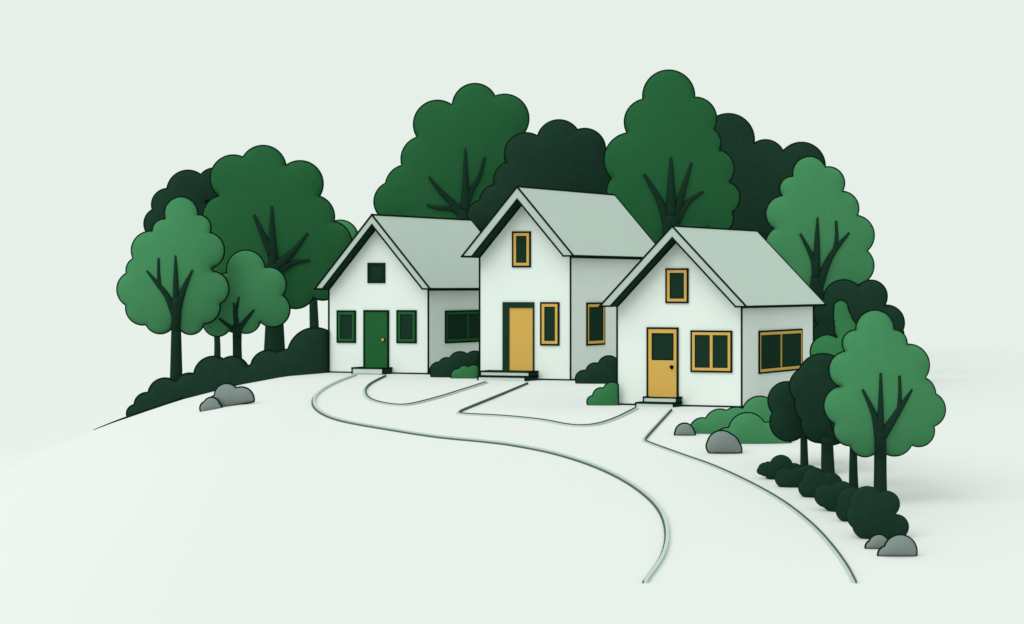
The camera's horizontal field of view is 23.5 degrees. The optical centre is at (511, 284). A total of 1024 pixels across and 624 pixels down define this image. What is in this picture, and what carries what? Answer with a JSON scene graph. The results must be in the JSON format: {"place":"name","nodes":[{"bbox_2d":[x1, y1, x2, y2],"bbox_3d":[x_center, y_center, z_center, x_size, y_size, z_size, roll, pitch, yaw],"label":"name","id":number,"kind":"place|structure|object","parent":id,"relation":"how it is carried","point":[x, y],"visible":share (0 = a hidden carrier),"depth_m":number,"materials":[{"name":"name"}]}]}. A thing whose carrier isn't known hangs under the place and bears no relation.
{"place":"outdoors","nodes":[
{"label":"outdoors","id":0,"kind":"place"},
{"bbox_2d":[0,286,1023,623],"bbox_3d":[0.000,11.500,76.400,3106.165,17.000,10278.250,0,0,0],"label":"ground","id":1,"kind":"structure","parent":0,"point":[280,500],"depth_m":52.87,"materials":[{"name":"white"}]},
{"bbox_2d":[94,398,183,429],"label":"hill crest","id":2,"kind":"object","parent":1,"relation":"attached to","point":[140,412],"visible":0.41,"depth_m":82.77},
{"bbox_2d":[116,196,229,379],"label":"tree","id":3,"kind":"object","parent":1,"relation":"on","point":[173,281],"visible":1,"depth_m":86.14,"materials":[{"name":"green plant"}]},
{"bbox_2d":[143,167,220,356],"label":"tree","id":4,"kind":"object","parent":1,"relation":"on","point":[194,186],"visible":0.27,"depth_m":98.68,"materials":[{"name":"green plant"}]},
{"bbox_2d":[199,396,222,411],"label":"stone","id":5,"kind":"object","parent":1,"relation":"on","point":[209,403],"visible":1,"depth_m":68.36,"materials":[{"name":"grey stone"}]},
{"bbox_2d":[126,327,328,415],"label":"hedge","id":6,"kind":"object","parent":1,"relation":"on","point":[306,352],"visible":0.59,"depth_m":84.22,"materials":[{"name":"green plant"}]},
{"bbox_2d":[212,383,254,406],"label":"stone","id":7,"kind":"object","parent":1,"relation":"on","point":[227,394],"visible":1,"depth_m":68.59,"materials":[{"name":"grey stone"}]},
{"bbox_2d":[203,250,290,357],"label":"tree","id":8,"kind":"object","parent":1,"relation":"on","point":[254,300],"visible":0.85,"depth_m":87.52,"materials":[{"name":"green plant"}]},
{"bbox_2d":[202,145,351,351],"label":"tree","id":9,"kind":"object","parent":1,"relation":"on","point":[269,206],"visible":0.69,"depth_m":92.37,"materials":[{"name":"green plant"}]},
{"bbox_2d":[309,219,357,326],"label":"tree","id":10,"kind":"object","parent":1,"relation":"on","point":[313,304],"visible":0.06,"depth_m":103.33,"materials":[{"name":"green plant"}]},
{"bbox_2d":[314,214,479,374],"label":"house","id":11,"kind":"structure","parent":1,"relation":"on","point":[403,294],"depth_m":83.94,"materials":[{"name":"paint"}]},
{"bbox_2d":[336,310,355,342],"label":"window","id":12,"kind":"structure","parent":11,"relation":"in","point":[345,319],"depth_m":84.25,"materials":[{"name":"green paint"}]},
{"bbox_2d":[367,263,384,282],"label":"window","id":13,"kind":"structure","parent":11,"relation":"in","point":[375,271],"depth_m":83.76,"materials":[{"name":"green glass"}]},
{"bbox_2d":[363,310,388,367],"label":"door","id":14,"kind":"structure","parent":11,"relation":"in","point":[375,322],"depth_m":83.74,"materials":[{"name":"green paint"}]},
{"bbox_2d":[396,310,416,342],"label":"window","id":15,"kind":"structure","parent":11,"relation":"in","point":[406,320],"depth_m":83.27,"materials":[{"name":"green paint"}]},
{"bbox_2d":[445,310,478,343],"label":"window","id":16,"kind":"structure","parent":11,"relation":"in","point":[461,326],"depth_m":85.20,"materials":[{"name":"green paint"}]},
{"bbox_2d":[363,375,487,405],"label":"kerb","id":17,"kind":"structure","parent":1,"relation":"on","point":[366,396],"depth_m":69.97,"materials":[{"name":"stone"}]},
{"bbox_2d":[373,83,529,230],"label":"tree","id":18,"kind":"object","parent":1,"relation":"on","point":[452,157],"visible":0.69,"depth_m":103.53,"materials":[{"name":"green plant"}]},
{"bbox_2d":[429,350,478,376],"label":"shrub","id":19,"kind":"object","parent":1,"relation":"on","point":[444,367],"visible":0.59,"depth_m":80.68,"materials":[{"name":"green plant"}]},
{"bbox_2d":[450,364,478,378],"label":"shrub","id":20,"kind":"object","parent":1,"relation":"on","point":[471,371],"visible":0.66,"depth_m":79.86,"materials":[{"name":"green plant"}]},
{"bbox_2d":[311,374,668,582],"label":"kerb","id":21,"kind":"structure","parent":1,"relation":"on","point":[656,505],"depth_m":57.99,"materials":[{"name":"stone"}]},
{"bbox_2d":[466,119,609,229],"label":"tree","id":22,"kind":"object","parent":1,"relation":"on","point":[560,154],"visible":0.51,"depth_m":96.54,"materials":[{"name":"green plant"}]},
{"bbox_2d":[456,382,638,426],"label":"kerb","id":23,"kind":"structure","parent":1,"relation":"on","point":[460,412],"depth_m":64.27,"materials":[{"name":"stone"}]},
{"bbox_2d":[461,186,654,380],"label":"house","id":24,"kind":"structure","parent":1,"relation":"on","point":[556,266],"depth_m":79.22,"materials":[{"name":"paint"}]},
{"bbox_2d":[502,302,533,370],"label":"door","id":25,"kind":"structure","parent":24,"relation":"in","point":[517,317],"depth_m":79.11,"materials":[{"name":"yellow paint"}]},
{"bbox_2d":[512,231,530,266],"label":"window","id":26,"kind":"structure","parent":24,"relation":"in","point":[521,240],"depth_m":79.05,"materials":[{"name":"yellow paint"}]},
{"bbox_2d":[540,302,559,345],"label":"window","id":27,"kind":"structure","parent":24,"relation":"in","point":[549,311],"depth_m":78.63,"materials":[{"name":"yellow paint"}]},
{"bbox_2d":[586,302,604,345],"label":"window","id":28,"kind":"structure","parent":24,"relation":"in","point":[595,315],"depth_m":80.10,"materials":[{"name":"yellow paint"}]},
{"bbox_2d":[575,355,615,383],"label":"shrub","id":29,"kind":"object","parent":1,"relation":"on","point":[602,370],"visible":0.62,"depth_m":76.48,"materials":[{"name":"green plant"}]},
{"bbox_2d":[586,381,618,405],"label":"shrub","id":30,"kind":"object","parent":1,"relation":"on","point":[607,394],"visible":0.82,"depth_m":69.22,"materials":[{"name":"green plant"}]},
{"bbox_2d":[603,69,740,242],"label":"tree","id":31,"kind":"object","parent":1,"relation":"on","point":[668,162],"visible":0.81,"depth_m":91.34,"materials":[{"name":"green plant"}]},
{"bbox_2d":[674,422,695,435],"bbox_3d":[4.267,3.573,60.724,0.553,0.349,0.206,0,0,0],"label":"stone","id":32,"kind":"object","parent":1,"relation":"on","point":[684,429],"visible":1,"depth_m":60.66,"materials":[{"name":"grey stone"}]},
{"bbox_2d":[599,225,826,406],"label":"house","id":33,"kind":"structure","parent":1,"relation":"on","point":[713,317],"depth_m":68.98,"materials":[{"name":"paint"}]},
{"bbox_2d":[646,327,678,396],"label":"door","id":34,"kind":"structure","parent":33,"relation":"in","point":[662,343],"depth_m":68.97,"materials":[{"name":"yellow wood"}]},
{"bbox_2d":[665,268,688,302],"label":"window","id":35,"kind":"structure","parent":33,"relation":"in","point":[676,279],"depth_m":68.78,"materials":[{"name":"yellow paint"}]},
{"bbox_2d":[690,330,731,372],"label":"window","id":36,"kind":"structure","parent":33,"relation":"in","point":[710,350],"depth_m":68.33,"materials":[{"name":"yellow paint"}]},
{"bbox_2d":[758,329,802,373],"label":"window","id":37,"kind":"structure","parent":33,"relation":"in","point":[778,350],"depth_m":70.88,"materials":[{"name":"yellow paint"}]},
{"bbox_2d":[705,430,742,453],"bbox_3d":[4.986,3.698,57.865,0.874,0.572,0.347,0,0,0],"label":"stone","id":38,"kind":"object","parent":1,"relation":"on","point":[722,442],"visible":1,"depth_m":57.75,"materials":[{"name":"grey stone"}]},
{"bbox_2d":[691,395,770,433],"bbox_3d":[5.577,3.404,61.142,2.360,1.301,0.511,0,0,0],"label":"shrub","id":39,"kind":"object","parent":1,"relation":"on","point":[712,421],"visible":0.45,"depth_m":60.98,"materials":[{"name":"green plant"}]},
{"bbox_2d":[642,409,856,582],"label":"kerb","id":40,"kind":"structure","parent":1,"relation":"on","point":[830,545],"depth_m":52.82,"materials":[{"name":"stone"}]},
{"bbox_2d":[719,412,791,443],"bbox_3d":[5.825,3.576,59.476,1.893,1.001,0.431,0,0,0],"label":"shrub","id":41,"kind":"object","parent":1,"relation":"on","point":[748,428],"visible":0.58,"depth_m":59.30,"materials":[{"name":"green plant"}]},
{"bbox_2d":[715,113,825,238],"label":"tree","id":42,"kind":"object","parent":1,"relation":"on","point":[763,168],"visible":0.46,"depth_m":98.99,"materials":[{"name":"green plant"}]},
{"bbox_2d":[757,455,801,479],"bbox_3d":[6.003,4.143,54.494,1.170,0.754,0.256,0,0,0],"label":"shrub","id":43,"kind":"object","parent":1,"relation":"on","point":[771,468],"visible":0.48,"depth_m":54.41,"materials":[{"name":"green plant"}]},
{"bbox_2d":[767,381,808,465],"bbox_3d":[6.514,3.227,56.100,1.388,2.062,0.549,0,0,0],"label":"tree","id":44,"kind":"object","parent":1,"relation":"on","point":[784,422],"visible":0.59,"depth_m":55.93,"materials":[{"name":"green plant"}]},
{"bbox_2d":[775,465,814,487],"bbox_3d":[6.320,4.253,53.589,1.201,0.657,0.244,0,0,0],"label":"shrub","id":45,"kind":"object","parent":1,"relation":"on","point":[788,478],"visible":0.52,"depth_m":53.50,"materials":[{"name":"green plant"}]},
{"bbox_2d":[789,353,839,472],"bbox_3d":[7.010,3.001,55.200,1.602,2.943,0.642,0,0,0],"label":"tree","id":46,"kind":"object","parent":1,"relation":"on","point":[811,384],"visible":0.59,"depth_m":54.99,"materials":[{"name":"green plant"}]},
{"bbox_2d":[765,156,874,325],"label":"tree","id":47,"kind":"object","parent":1,"relation":"on","point":[820,237],"visible":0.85,"depth_m":82.06,"materials":[{"name":"green plant"}]},
{"bbox_2d":[798,467,841,497],"bbox_3d":[6.680,4.340,52.474,1.160,0.893,0.293,0,0,0],"label":"shrub","id":48,"kind":"object","parent":1,"relation":"on","point":[812,480],"visible":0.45,"depth_m":52.38,"materials":[{"name":"green plant"}]},
{"bbox_2d":[809,299,855,355],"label":"shrub","id":49,"kind":"object","parent":1,"relation":"on","point":[844,322],"visible":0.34,"depth_m":67.36,"materials":[{"name":"green plant"}]},
{"bbox_2d":[814,481,851,511],"bbox_3d":[6.788,4.503,51.029,1.047,0.868,0.289,0,0,0],"label":"shrub","id":50,"kind":"object","parent":1,"relation":"on","point":[825,496],"visible":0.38,"depth_m":50.94,"materials":[{"name":"green plant"}]},
{"bbox_2d":[830,422,858,487],"bbox_3d":[7.459,3.218,53.382,1.126,2.918,0.305,0,0,0],"label":"tree","id":51,"kind":"object","parent":1,"relation":"on","point":[853,473],"visible":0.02,"depth_m":53.31,"materials":[{"name":"green plant"}]},
{"bbox_2d":[836,487,857,521],"bbox_3d":[7.078,4.536,50.048,0.995,0.852,0.288,0,0,0],"label":"shrub","id":52,"kind":"object","parent":1,"relation":"on","point":[843,497],"visible":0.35,"depth_m":49.97,"materials":[{"name":"green plant"}]},
{"bbox_2d":[814,279,904,338],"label":"tree","id":53,"kind":"object","parent":1,"relation":"on","point":[861,298],"visible":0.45,"depth_m":76.22,"materials":[{"name":"green plant"}]},
{"bbox_2d":[864,533,887,548],"bbox_3d":[7.094,4.971,47.620,0.548,0.308,0.181,0,0,0],"label":"stone","id":54,"kind":"object","parent":1,"relation":"on","point":[876,541],"visible":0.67,"depth_m":47.56,"materials":[{"name":"grey stone"}]},
{"bbox_2d":[846,486,908,538],"bbox_3d":[7.208,4.526,48.489,1.233,1.118,0.366,0,0,0],"label":"shrub","id":55,"kind":"object","parent":1,"relation":"on","point":[871,511],"visible":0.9,"depth_m":48.36,"materials":[{"name":"green plant"}]},
{"bbox_2d":[823,309,945,491],"bbox_3d":[7.836,2.693,51.721,2.586,4.342,1.076,0,0,0],"label":"tree","id":56,"kind":"object","parent":1,"relation":"on","point":[883,399],"visible":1,"depth_m":51.40,"materials":[{"name":"green plant"}]},
{"bbox_2d":[877,534,917,555],"bbox_3d":[7.361,4.983,47.008,0.780,0.441,0.269,0,0,0],"label":"stone","id":57,"kind":"object","parent":1,"relation":"on","point":[900,545],"visible":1,"depth_m":46.92,"materials":[{"name":"grey stone"}]},
{"bbox_2d":[0,0,1023,293],"label":"sky","id":58,"kind":"structure","parent":0,"point":[918,105],"materials":[{"name":"white"}]},
{"bbox_2d":[315,376,869,623],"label":"road","id":59,"kind":"structure","parent":0,"point":[739,551],"depth_m":49.55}
]}

